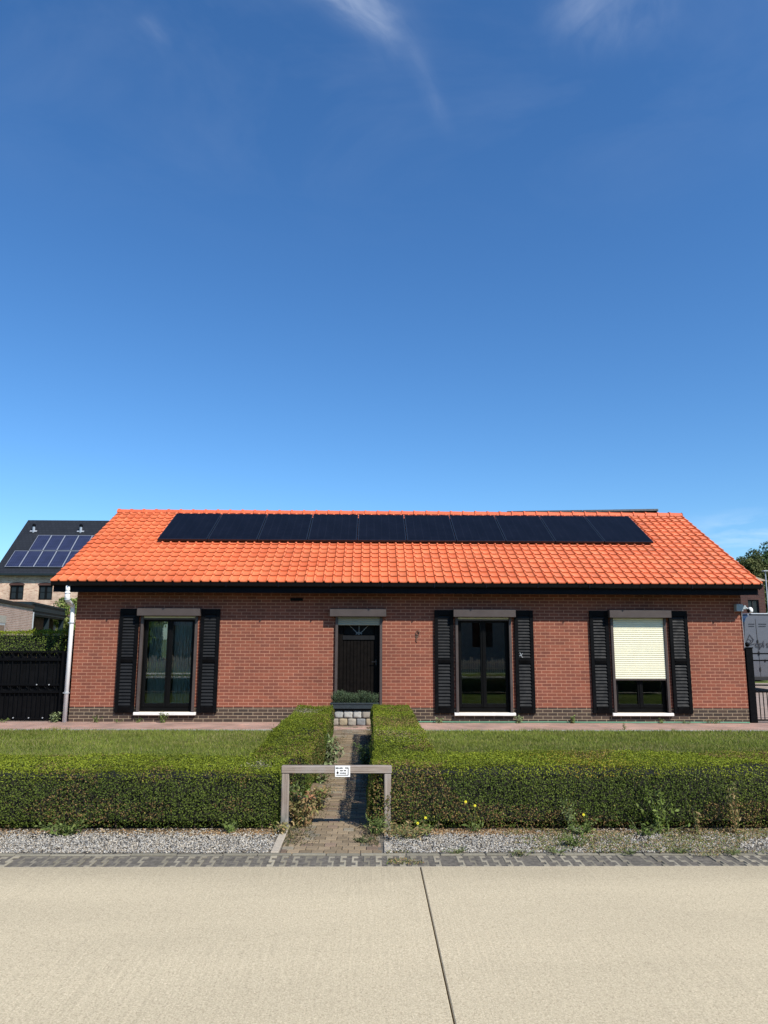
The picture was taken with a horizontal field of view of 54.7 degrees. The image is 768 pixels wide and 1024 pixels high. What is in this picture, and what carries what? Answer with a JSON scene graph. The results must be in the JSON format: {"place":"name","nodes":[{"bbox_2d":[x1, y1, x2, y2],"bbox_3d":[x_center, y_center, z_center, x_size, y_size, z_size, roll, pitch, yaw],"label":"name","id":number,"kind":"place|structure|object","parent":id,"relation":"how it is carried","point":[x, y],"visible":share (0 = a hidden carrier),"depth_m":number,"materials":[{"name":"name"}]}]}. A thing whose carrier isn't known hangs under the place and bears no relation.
{"place":"outdoors","nodes":[
{"label":"outdoors","id":0,"kind":"place"},
{"bbox_2d":[1,715,68,721],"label":"side yard","id":1,"kind":"structure","parent":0,"point":[34,720],"depth_m":15.14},
{"bbox_2d":[0,599,34,634],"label":"garage","id":2,"kind":"structure","parent":1,"relation":"on","point":[15,616],"depth_m":32.56,"materials":[{"name":"brick"}]},
{"bbox_2d":[0,623,4,630],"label":"window","id":3,"kind":"structure","parent":2,"relation":"in","point":[2,625],"depth_m":30.31,"materials":[{"name":"grey metal"}]},
{"bbox_2d":[0,651,66,720],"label":"gate","id":4,"kind":"structure","parent":1,"relation":"on","point":[32,692],"depth_m":15.16,"materials":[{"name":"black metal"}]},
{"bbox_2d":[0,628,74,717],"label":"tall hedge","id":5,"kind":"object","parent":1,"relation":"on","point":[25,641],"visible":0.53,"depth_m":15.53,"materials":[{"name":"green plant"}]},
{"bbox_2d":[269,726,393,853],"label":"path","id":6,"kind":"structure","parent":0,"point":[352,796],"depth_m":7.08,"materials":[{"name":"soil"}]},
{"bbox_2d":[269,821,293,833],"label":"weed","id":7,"kind":"object","parent":6,"relation":"on","point":[283,828],"visible":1,"depth_m":6.46,"materials":[{"name":"beige plant"}]},
{"bbox_2d":[289,780,308,820],"bbox_3d":[-0.807,2.687,6.886,0.224,0.374,0.138,0,-10,-1],"label":"weed","id":8,"kind":"object","parent":6,"relation":"on","point":[294,791],"visible":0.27,"depth_m":6.89,"materials":[{"name":"green plant"}]},
{"bbox_2d":[290,788,315,807],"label":"weed","id":9,"kind":"object","parent":6,"relation":"on","point":[310,795],"visible":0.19,"depth_m":7.17,"materials":[{"name":"beige plant"}]},
{"bbox_2d":[289,793,331,826],"bbox_3d":[-0.718,2.718,6.771,0.466,0.300,0.251,-1,-10,6],"label":"weed","id":10,"kind":"object","parent":6,"relation":"on","point":[301,818],"visible":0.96,"depth_m":6.75,"materials":[{"name":"beige plant"}]},
{"bbox_2d":[301,787,327,808],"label":"weed","id":11,"kind":"object","parent":6,"relation":"on","point":[319,794],"visible":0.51,"depth_m":7.40,"materials":[{"name":"green plant"}]},
{"bbox_2d":[314,762,329,783],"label":"weed","id":12,"kind":"object","parent":6,"relation":"on","point":[322,779],"visible":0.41,"depth_m":8.72,"materials":[{"name":"green plant"}]},
{"bbox_2d":[310,785,336,797],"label":"weed","id":13,"kind":"object","parent":6,"relation":"on","point":[328,791],"visible":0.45,"depth_m":7.96,"materials":[{"name":"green plant"}]},
{"bbox_2d":[282,726,378,845],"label":"path litter","id":14,"kind":"object","parent":6,"relation":"on","point":[300,827],"visible":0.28,"depth_m":6.61,"materials":[{"name":"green plant"}]},
{"bbox_2d":[319,734,344,764],"bbox_3d":[-0.770,3.166,9.858,0.479,0.470,0.315,-2,-10,13],"label":"weed","id":15,"kind":"object","parent":6,"relation":"on","point":[330,754],"visible":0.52,"depth_m":9.85,"materials":[{"name":"green plant"}]},
{"bbox_2d":[280,765,391,831],"bbox_3d":[-0.424,2.557,6.615,0.985,0.572,0.070,0,-10,-1],"label":"wooden barrier","id":16,"kind":"object","parent":6,"relation":"on","point":[287,770],"visible":0.71,"depth_m":6.62,"materials":[{"name":"grey wood"}]},
{"bbox_2d":[335,766,349,776],"bbox_3d":[-0.369,2.312,6.617,0.134,0.095,0.006,0,-10,-1],"label":"sign","id":17,"kind":"object","parent":16,"relation":"attached to","point":[342,771],"visible":1,"depth_m":6.62,"materials":[{"name":"white plastic"}]},
{"bbox_2d":[352,742,369,764],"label":"weed","id":18,"kind":"object","parent":6,"relation":"on","point":[366,760],"visible":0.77,"depth_m":9.94,"materials":[{"name":"green plant"}]},
{"bbox_2d":[352,834,374,842],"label":"weed","id":19,"kind":"object","parent":6,"relation":"on","point":[359,840],"visible":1,"depth_m":6.19,"materials":[{"name":"green plant"}]},
{"bbox_2d":[363,814,392,835],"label":"weed","id":20,"kind":"object","parent":6,"relation":"on","point":[379,830],"visible":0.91,"depth_m":6.46,"materials":[{"name":"green plant"}]},
{"bbox_2d":[0,866,767,1023],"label":"road","id":21,"kind":"structure","parent":0,"point":[358,945],"depth_m":4.12,"materials":[{"name":"concrete"}]},
{"bbox_2d":[421,874,453,1023],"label":"road joint","id":22,"kind":"object","parent":21,"relation":"on","point":[438,954],"depth_m":4.03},
{"bbox_2d":[0,853,767,870],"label":"verge band","id":23,"kind":"object","parent":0,"point":[156,861],"visible":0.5,"depth_m":5.70,"materials":[{"name":"soil"}]},
{"bbox_2d":[509,848,539,856],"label":"weed","id":24,"kind":"object","parent":23,"relation":"on","point":[520,853],"visible":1,"depth_m":5.84,"materials":[{"name":"green plant"}]},
{"bbox_2d":[0,852,767,868],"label":"grid paving","id":25,"kind":"structure","parent":0,"point":[200,861],"depth_m":5.78,"materials":[{"name":"stone"}]},
{"bbox_2d":[442,847,467,853],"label":"weed","id":26,"kind":"object","parent":25,"relation":"on","point":[459,850],"visible":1,"depth_m":5.88,"materials":[{"name":"green plant"}]},
{"bbox_2d":[611,845,638,854],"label":"weed","id":27,"kind":"object","parent":25,"relation":"on","point":[629,852],"visible":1,"depth_m":5.88,"materials":[{"name":"green plant"}]},
{"bbox_2d":[665,844,689,853],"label":"weed","id":28,"kind":"object","parent":25,"relation":"on","point":[679,849],"visible":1,"depth_m":5.92,"materials":[{"name":"green plant"}]},
{"bbox_2d":[724,845,740,854],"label":"weed","id":29,"kind":"object","parent":25,"relation":"on","point":[733,852],"visible":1,"depth_m":5.88,"materials":[{"name":"green plant"}]},
{"bbox_2d":[0,722,767,729],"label":"house paving","id":30,"kind":"structure","parent":0,"point":[426,726],"depth_m":14.43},
{"bbox_2d":[49,712,62,722],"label":"weed","id":31,"kind":"object","parent":30,"relation":"on","point":[54,717],"visible":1,"depth_m":14.86,"materials":[{"name":"green plant"}]},
{"bbox_2d":[159,710,167,722],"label":"weed","id":32,"kind":"object","parent":30,"relation":"on","point":[161,717],"visible":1,"depth_m":14.82,"materials":[{"name":"green plant"}]},
{"bbox_2d":[332,711,370,725],"bbox_3d":[-0.621,4.069,14.762,0.890,0.294,0.616,0,-10,-1],"label":"stone step","id":33,"kind":"object","parent":30,"relation":"on","point":[351,718],"visible":0.76,"depth_m":14.47,"materials":[{"name":"stone"}]},
{"bbox_2d":[330,702,378,710],"bbox_3d":[-0.578,3.813,14.575,0.955,0.151,0.252,0,-10,-1],"label":"planter","id":34,"kind":"object","parent":33,"relation":"on","point":[352,706],"visible":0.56,"depth_m":14.46,"materials":[{"name":"black plastic"}]},
{"bbox_2d":[331,690,378,702],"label":"lavender","id":35,"kind":"object","parent":34,"relation":"on","point":[365,697],"visible":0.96,"depth_m":14.55,"materials":[{"name":"green plant"}]},
{"bbox_2d":[514,716,522,722],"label":"weed","id":36,"kind":"object","parent":30,"relation":"on","point":[521,718],"visible":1,"depth_m":15.00,"materials":[{"name":"green plant"}]},
{"bbox_2d":[418,721,749,722],"bbox_3d":[3.994,4.265,15.060,6.901,0.026,0.061,0,-10,-1],"label":"garden hose","id":37,"kind":"object","parent":30,"relation":"on","point":[553,722],"visible":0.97,"depth_m":15.04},
{"bbox_2d":[703,719,726,723],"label":"weed","id":38,"kind":"object","parent":30,"relation":"on","point":[714,720],"visible":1,"depth_m":15.04,"materials":[{"name":"green plant"}]},
{"bbox_2d":[744,642,767,722],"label":"iron fence","id":39,"kind":"object","parent":30,"relation":"on","point":[751,684],"visible":1,"depth_m":15.30,"materials":[{"name":"black metal"}]},
{"bbox_2d":[0,813,767,836],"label":"verge soil","id":40,"kind":"structure","parent":0,"point":[139,827],"depth_m":6.78,"materials":[{"name":"brown soil"}]},
{"bbox_2d":[219,818,239,833],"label":"weed","id":41,"kind":"object","parent":40,"relation":"on","point":[229,828],"visible":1,"depth_m":6.49,"materials":[{"name":"green plant"}]},
{"bbox_2d":[410,816,432,835],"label":"dandelion","id":42,"kind":"object","parent":40,"relation":"on","point":[422,825],"visible":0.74,"depth_m":6.45,"materials":[{"name":"green plant"}]},
{"bbox_2d":[460,800,484,831],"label":"dandelion","id":43,"kind":"object","parent":40,"relation":"on","point":[476,826],"visible":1,"depth_m":6.55,"materials":[{"name":"green plant"}]},
{"bbox_2d":[573,813,597,833],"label":"dandelion","id":44,"kind":"object","parent":40,"relation":"on","point":[587,825],"visible":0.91,"depth_m":6.51,"materials":[{"name":"green plant"}]},
{"bbox_2d":[634,787,678,833],"bbox_3d":[2.404,2.631,6.548,0.329,0.392,0.260,4,-11,-23],"label":"weed","id":45,"kind":"object","parent":40,"relation":"on","point":[656,816],"visible":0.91,"depth_m":6.56,"materials":[{"name":"green plant"}]},
{"bbox_2d":[0,726,767,803],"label":"lawn ground","id":46,"kind":"structure","parent":0,"point":[426,734],"depth_m":12.16,"materials":[{"name":"green plant"}]},
{"bbox_2d":[0,703,334,827],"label":"hedge","id":47,"kind":"object","parent":46,"relation":"on","point":[70,788],"visible":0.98,"depth_m":6.67,"materials":[{"name":"green plant"}]},
{"bbox_2d":[366,704,767,828],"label":"hedge","id":48,"kind":"object","parent":46,"relation":"on","point":[430,787],"visible":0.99,"depth_m":6.73,"materials":[{"name":"green plant"}]},
{"bbox_2d":[0,0,767,612],"label":"sky","id":49,"kind":"structure","parent":0,"point":[298,255],"materials":[{"name":"blue"}]},
{"bbox_2d":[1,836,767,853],"bbox_3d":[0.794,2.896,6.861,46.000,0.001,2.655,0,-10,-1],"label":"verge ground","id":50,"kind":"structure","parent":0,"point":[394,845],"depth_m":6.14,"materials":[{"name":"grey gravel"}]},
{"bbox_2d":[0,828,767,853],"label":"gravel","id":51,"kind":"structure","parent":50,"relation":"on","point":[185,844],"depth_m":6.16,"materials":[{"name":"grey gravel"}]},
{"bbox_2d":[34,817,87,835],"bbox_3d":[-2.780,2.716,6.378,0.409,0.146,0.210,-1,-10,6],"label":"weed","id":52,"kind":"object","parent":51,"relation":"on","point":[65,829],"visible":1,"depth_m":6.37,"materials":[{"name":"green plant"}]},
{"bbox_2d":[0,825,767,838],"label":"leaf litter","id":53,"kind":"object","parent":51,"relation":"on","point":[440,830],"visible":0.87,"depth_m":6.49,"materials":[{"name":"brown plant"}]},
{"bbox_2d":[369,820,441,840],"bbox_3d":[0.187,2.719,6.378,0.606,0.158,0.329,3,-10,-14],"label":"weed","id":54,"kind":"object","parent":51,"relation":"on","point":[404,833],"visible":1,"depth_m":6.33,"materials":[{"name":"green plant"}]},
{"bbox_2d":[544,845,572,854],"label":"weed","id":55,"kind":"object","parent":51,"relation":"on","point":[552,849],"visible":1,"depth_m":5.90,"materials":[{"name":"green plant"}]},
{"bbox_2d":[557,828,593,846],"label":"weed","id":56,"kind":"object","parent":51,"relation":"on","point":[570,839],"visible":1,"depth_m":6.09,"materials":[{"name":"green plant"}]},
{"bbox_2d":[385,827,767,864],"bbox_3d":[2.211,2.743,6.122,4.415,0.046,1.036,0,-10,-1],"label":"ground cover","id":57,"kind":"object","parent":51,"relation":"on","point":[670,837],"visible":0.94,"depth_m":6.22,"materials":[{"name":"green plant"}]},
{"bbox_2d":[560,796,575,831],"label":"weed","id":58,"kind":"object","parent":57,"relation":"on","point":[571,812],"visible":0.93,"depth_m":6.56,"materials":[{"name":"green plant"}]},
{"bbox_2d":[629,819,689,836],"bbox_3d":[2.394,2.747,6.424,0.548,0.137,0.263,0,-10,-1],"label":"weed","id":59,"kind":"object","parent":51,"relation":"on","point":[644,831],"visible":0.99,"depth_m":6.44,"materials":[{"name":"green plant"}]},
{"bbox_2d":[689,805,701,834],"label":"weed","id":60,"kind":"object","parent":51,"relation":"on","point":[696,820],"visible":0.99,"depth_m":6.50,"materials":[{"name":"green plant"}]},
{"bbox_2d":[725,780,743,832],"bbox_3d":[3.078,2.596,6.536,0.142,0.455,0.109,0,-10,-1],"label":"weed","id":61,"kind":"object","parent":51,"relation":"on","point":[733,810],"visible":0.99,"depth_m":6.52,"materials":[{"name":"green plant"}]},
{"bbox_2d":[567,823,590,835],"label":"weed","id":62,"kind":"object","parent":50,"relation":"on","point":[579,831],"visible":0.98,"depth_m":6.44,"materials":[{"name":"green plant"}]},
{"bbox_2d":[5,680,767,721],"bbox_3d":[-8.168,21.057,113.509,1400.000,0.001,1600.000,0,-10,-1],"label":"ground","id":63,"kind":"structure","parent":0,"point":[761,681],"depth_m":30.47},
{"bbox_2d":[14,601,65,634],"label":"carport","id":64,"kind":"object","parent":63,"relation":"on","point":[44,616],"visible":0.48,"depth_m":40.58,"materials":[{"name":"metal"}]},
{"bbox_2d":[0,520,108,635],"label":"neighbour house","id":65,"kind":"structure","parent":63,"relation":"on","point":[27,584],"depth_m":48.15,"materials":[{"name":"brick"}]},
{"bbox_2d":[5,551,27,566],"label":"solar panel","id":66,"kind":"object","parent":65,"relation":"attached to","point":[16,558],"visible":1,"depth_m":48.93,"materials":[{"name":"blue glass"}]},
{"bbox_2d":[9,582,24,599],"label":"window","id":67,"kind":"structure","parent":65,"relation":"in","point":[16,588],"depth_m":48.05,"materials":[{"name":"black glass"}]},
{"bbox_2d":[19,551,42,566],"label":"solar panel","id":68,"kind":"object","parent":65,"relation":"attached to","point":[30,559],"visible":1,"depth_m":48.95,"materials":[{"name":"blue glass"}]},
{"bbox_2d":[30,524,36,532],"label":"roof vent","id":69,"kind":"object","parent":65,"relation":"on","point":[33,530],"visible":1,"depth_m":51.62,"materials":[{"name":"silver metal"}]},
{"bbox_2d":[29,535,51,550],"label":"solar panel","id":70,"kind":"object","parent":65,"relation":"attached to","point":[40,542],"visible":1,"depth_m":50.39,"materials":[{"name":"blue glass"}]},
{"bbox_2d":[34,551,56,566],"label":"solar panel","id":71,"kind":"object","parent":65,"relation":"attached to","point":[45,558],"visible":1,"depth_m":48.97,"materials":[{"name":"blue glass"}]},
{"bbox_2d":[38,582,52,599],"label":"window","id":72,"kind":"structure","parent":65,"relation":"in","point":[45,589],"depth_m":48.08,"materials":[{"name":"black glass"}]},
{"bbox_2d":[43,535,64,550],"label":"solar panel","id":73,"kind":"object","parent":65,"relation":"attached to","point":[54,543],"visible":1,"depth_m":50.41,"materials":[{"name":"blue glass"}]},
{"bbox_2d":[48,551,70,566],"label":"solar panel","id":74,"kind":"object","parent":65,"relation":"attached to","point":[59,559],"visible":1,"depth_m":49.00,"materials":[{"name":"blue glass"}]},
{"bbox_2d":[57,535,78,550],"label":"solar panel","id":75,"kind":"object","parent":65,"relation":"attached to","point":[67,542],"visible":1,"depth_m":50.44,"materials":[{"name":"blue glass"}]},
{"bbox_2d":[62,551,78,566],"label":"solar panel","id":76,"kind":"object","parent":65,"relation":"attached to","point":[72,554],"visible":0.48,"depth_m":49.27,"materials":[{"name":"blue glass"}]},
{"bbox_2d":[71,535,91,550],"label":"solar panel","id":77,"kind":"object","parent":65,"relation":"attached to","point":[81,542],"visible":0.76,"depth_m":50.55,"materials":[{"name":"blue glass"}]},
{"bbox_2d":[53,596,76,635],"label":"shrub","id":78,"kind":"object","parent":63,"relation":"on","point":[61,603],"visible":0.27,"depth_m":46.28,"materials":[{"name":"green plant"}]},
{"bbox_2d":[0,729,766,731],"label":"lawn kerb","id":79,"kind":"structure","parent":63,"relation":"on","point":[366,729],"depth_m":13.77,"materials":[{"name":"grey concrete"}]},
{"bbox_2d":[50,509,762,721],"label":"brick house","id":80,"kind":"structure","parent":63,"relation":"on","point":[622,632],"depth_m":15.34,"materials":[{"name":"brick"}]},
{"bbox_2d":[146,622,167,702],"bbox_3d":[-4.677,3.129,15.445,0.440,1.820,0.049,0,-10,-1],"label":"curtain","id":81,"kind":"object","parent":80,"relation":"hanging from","point":[157,663],"visible":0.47,"depth_m":15.44,"materials":[{"name":"fabric"}]},
{"bbox_2d":[114,608,220,714],"bbox_3d":[-4.411,3.042,15.163,2.050,2.145,0.312,0,-10,-1],"label":"window","id":82,"kind":"structure","parent":80,"relation":"in","point":[129,618],"depth_m":15.16,"materials":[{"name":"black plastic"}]},
{"bbox_2d":[172,622,192,702],"bbox_3d":[-4.137,3.132,15.454,0.480,1.820,0.049,0,-10,-1],"label":"curtain","id":83,"kind":"object","parent":80,"relation":"hanging from","point":[182,663],"visible":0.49,"depth_m":15.45,"materials":[{"name":"fabric"}]},
{"bbox_2d":[337,625,379,702],"bbox_3d":[-0.524,3.090,15.365,0.940,1.820,0.138,0,-10,-1],"label":"door","id":84,"kind":"structure","parent":80,"relation":"in","point":[358,656],"depth_m":15.37,"materials":[{"name":"brown wood"}]},
{"bbox_2d":[434,609,535,715],"bbox_3d":[2.068,3.084,15.275,2.050,2.145,0.312,0,-10,-1],"label":"window","id":85,"kind":"structure","parent":80,"relation":"in","point":[443,619],"depth_m":15.28,"materials":[{"name":"black plastic"}]},
{"bbox_2d":[507,510,582,511],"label":"solar panel","id":86,"kind":"object","parent":80,"relation":"on","point":[552,511],"visible":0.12,"depth_m":19.42,"materials":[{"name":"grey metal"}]},
{"bbox_2d":[583,509,657,512],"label":"solar panel","id":87,"kind":"object","parent":80,"relation":"on","point":[634,510],"visible":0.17,"depth_m":19.47,"materials":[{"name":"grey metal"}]},
{"bbox_2d":[589,610,693,715],"bbox_3d":[5.297,3.105,15.331,2.050,2.145,0.312,0,-10,-1],"label":"window","id":88,"kind":"structure","parent":80,"relation":"in","point":[639,649],"depth_m":15.34,"materials":[{"name":"black plastic"}]},
{"bbox_2d":[734,604,752,646],"bbox_3d":[7.512,2.377,15.447,0.356,0.910,0.132,-1,-10,6],"label":"wall floodlight","id":89,"kind":"object","parent":80,"relation":"attached to","point":[739,607],"depth_m":15.47,"materials":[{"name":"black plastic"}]},
{"bbox_2d":[736,550,767,612],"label":"tree","id":90,"kind":"object","parent":63,"relation":"on","point":[753,566],"visible":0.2,"depth_m":69.39,"materials":[{"name":"green plant"}]},
{"bbox_2d":[740,577,765,613],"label":"brown building","id":91,"kind":"structure","parent":63,"relation":"on","point":[756,603],"depth_m":31.68,"materials":[{"name":"brick"}]},
{"bbox_2d":[748,600,758,612],"bbox_3d":[15.745,4.060,31.706,0.470,0.610,0.070,0,-10,-1],"label":"window","id":92,"kind":"structure","parent":91,"relation":"in","point":[753,604],"depth_m":31.71,"materials":[{"name":"glass"}]},
{"bbox_2d":[745,541,767,611],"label":"tree","id":93,"kind":"object","parent":63,"relation":"on","point":[765,554],"visible":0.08,"depth_m":71.50,"materials":[{"name":"green plant"}]},
{"bbox_2d":[755,683,767,722],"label":"driveway","id":94,"kind":"structure","parent":0,"point":[761,688],"depth_m":20.45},
{"bbox_2d":[742,613,767,679],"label":"shipping container","id":95,"kind":"object","parent":94,"relation":"on","point":[755,627],"visible":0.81,"depth_m":23.98,"materials":[{"name":"metal"}]},
{"bbox_2d":[762,570,767,607],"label":"lamp post","id":96,"kind":"object","parent":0,"point":[765,571],"visible":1,"depth_m":27.74,"materials":[{"name":"grey metal"}]},
{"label":"panel rails","id":97,"kind":"object","parent":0,"visible":0},
{"bbox_2d":[158,513,221,540],"bbox_3d":[-4.599,0.347,17.709,1.117,0.883,1.566,0,-10,-1],"label":"solar panel","id":98,"kind":"object","parent":97,"relation":"attached to","point":[188,527],"visible":1,"depth_m":17.59,"materials":[{"name":"black glass"}]},
{"bbox_2d":[208,514,266,540],"bbox_3d":[-3.464,0.354,17.728,1.117,0.883,1.566,0,-10,-1],"label":"solar panel","id":99,"kind":"object","parent":97,"relation":"attached to","point":[238,527],"visible":1,"depth_m":17.62,"materials":[{"name":"black glass"}]},
{"bbox_2d":[258,514,312,540],"bbox_3d":[-2.328,0.361,17.748,1.117,0.883,1.566,0,-10,-1],"label":"solar panel","id":100,"kind":"object","parent":97,"relation":"attached to","point":[286,527],"visible":1,"depth_m":17.66,"materials":[{"name":"black glass"}]},
{"bbox_2d":[308,514,357,541],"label":"solar panel","id":101,"kind":"object","parent":97,"relation":"attached to","point":[333,528],"visible":1,"depth_m":17.64,"materials":[{"name":"black glass"}]},
{"bbox_2d":[358,515,405,541],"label":"solar panel","id":102,"kind":"object","parent":97,"relation":"attached to","point":[381,528],"visible":1,"depth_m":17.67,"materials":[{"name":"black glass"}]},
{"bbox_2d":[404,515,455,541],"bbox_3d":[1.077,0.384,17.807,1.117,0.883,1.566,0,-10,-1],"label":"solar panel","id":103,"kind":"object","parent":97,"relation":"attached to","point":[429,528],"visible":1,"depth_m":17.71,"materials":[{"name":"black glass"}]},
{"bbox_2d":[449,515,505,542],"bbox_3d":[2.213,0.391,17.826,1.117,0.883,1.566,0,-10,-1],"label":"solar panel","id":104,"kind":"object","parent":97,"relation":"attached to","point":[478,528],"visible":1,"depth_m":17.71,"materials":[{"name":"black glass"}]},
{"bbox_2d":[494,515,554,542],"bbox_3d":[3.348,0.399,17.846,1.117,0.883,1.566,0,-10,-1],"label":"solar panel","id":105,"kind":"object","parent":97,"relation":"attached to","point":[523,529],"visible":1,"depth_m":17.72,"materials":[{"name":"black glass"}]},
{"bbox_2d":[539,516,603,542],"bbox_3d":[4.483,0.406,17.866,1.117,0.883,1.566,0,-10,-1],"label":"solar panel","id":106,"kind":"object","parent":97,"relation":"attached to","point":[571,529],"visible":1,"depth_m":17.76,"materials":[{"name":"black glass"}]},
{"bbox_2d":[584,516,652,542],"bbox_3d":[5.619,0.413,17.885,1.117,0.883,1.566,0,-10,-1],"label":"solar panel","id":107,"kind":"object","parent":97,"relation":"attached to","point":[617,529],"visible":1,"depth_m":17.80,"materials":[{"name":"black glass"}]}
]}

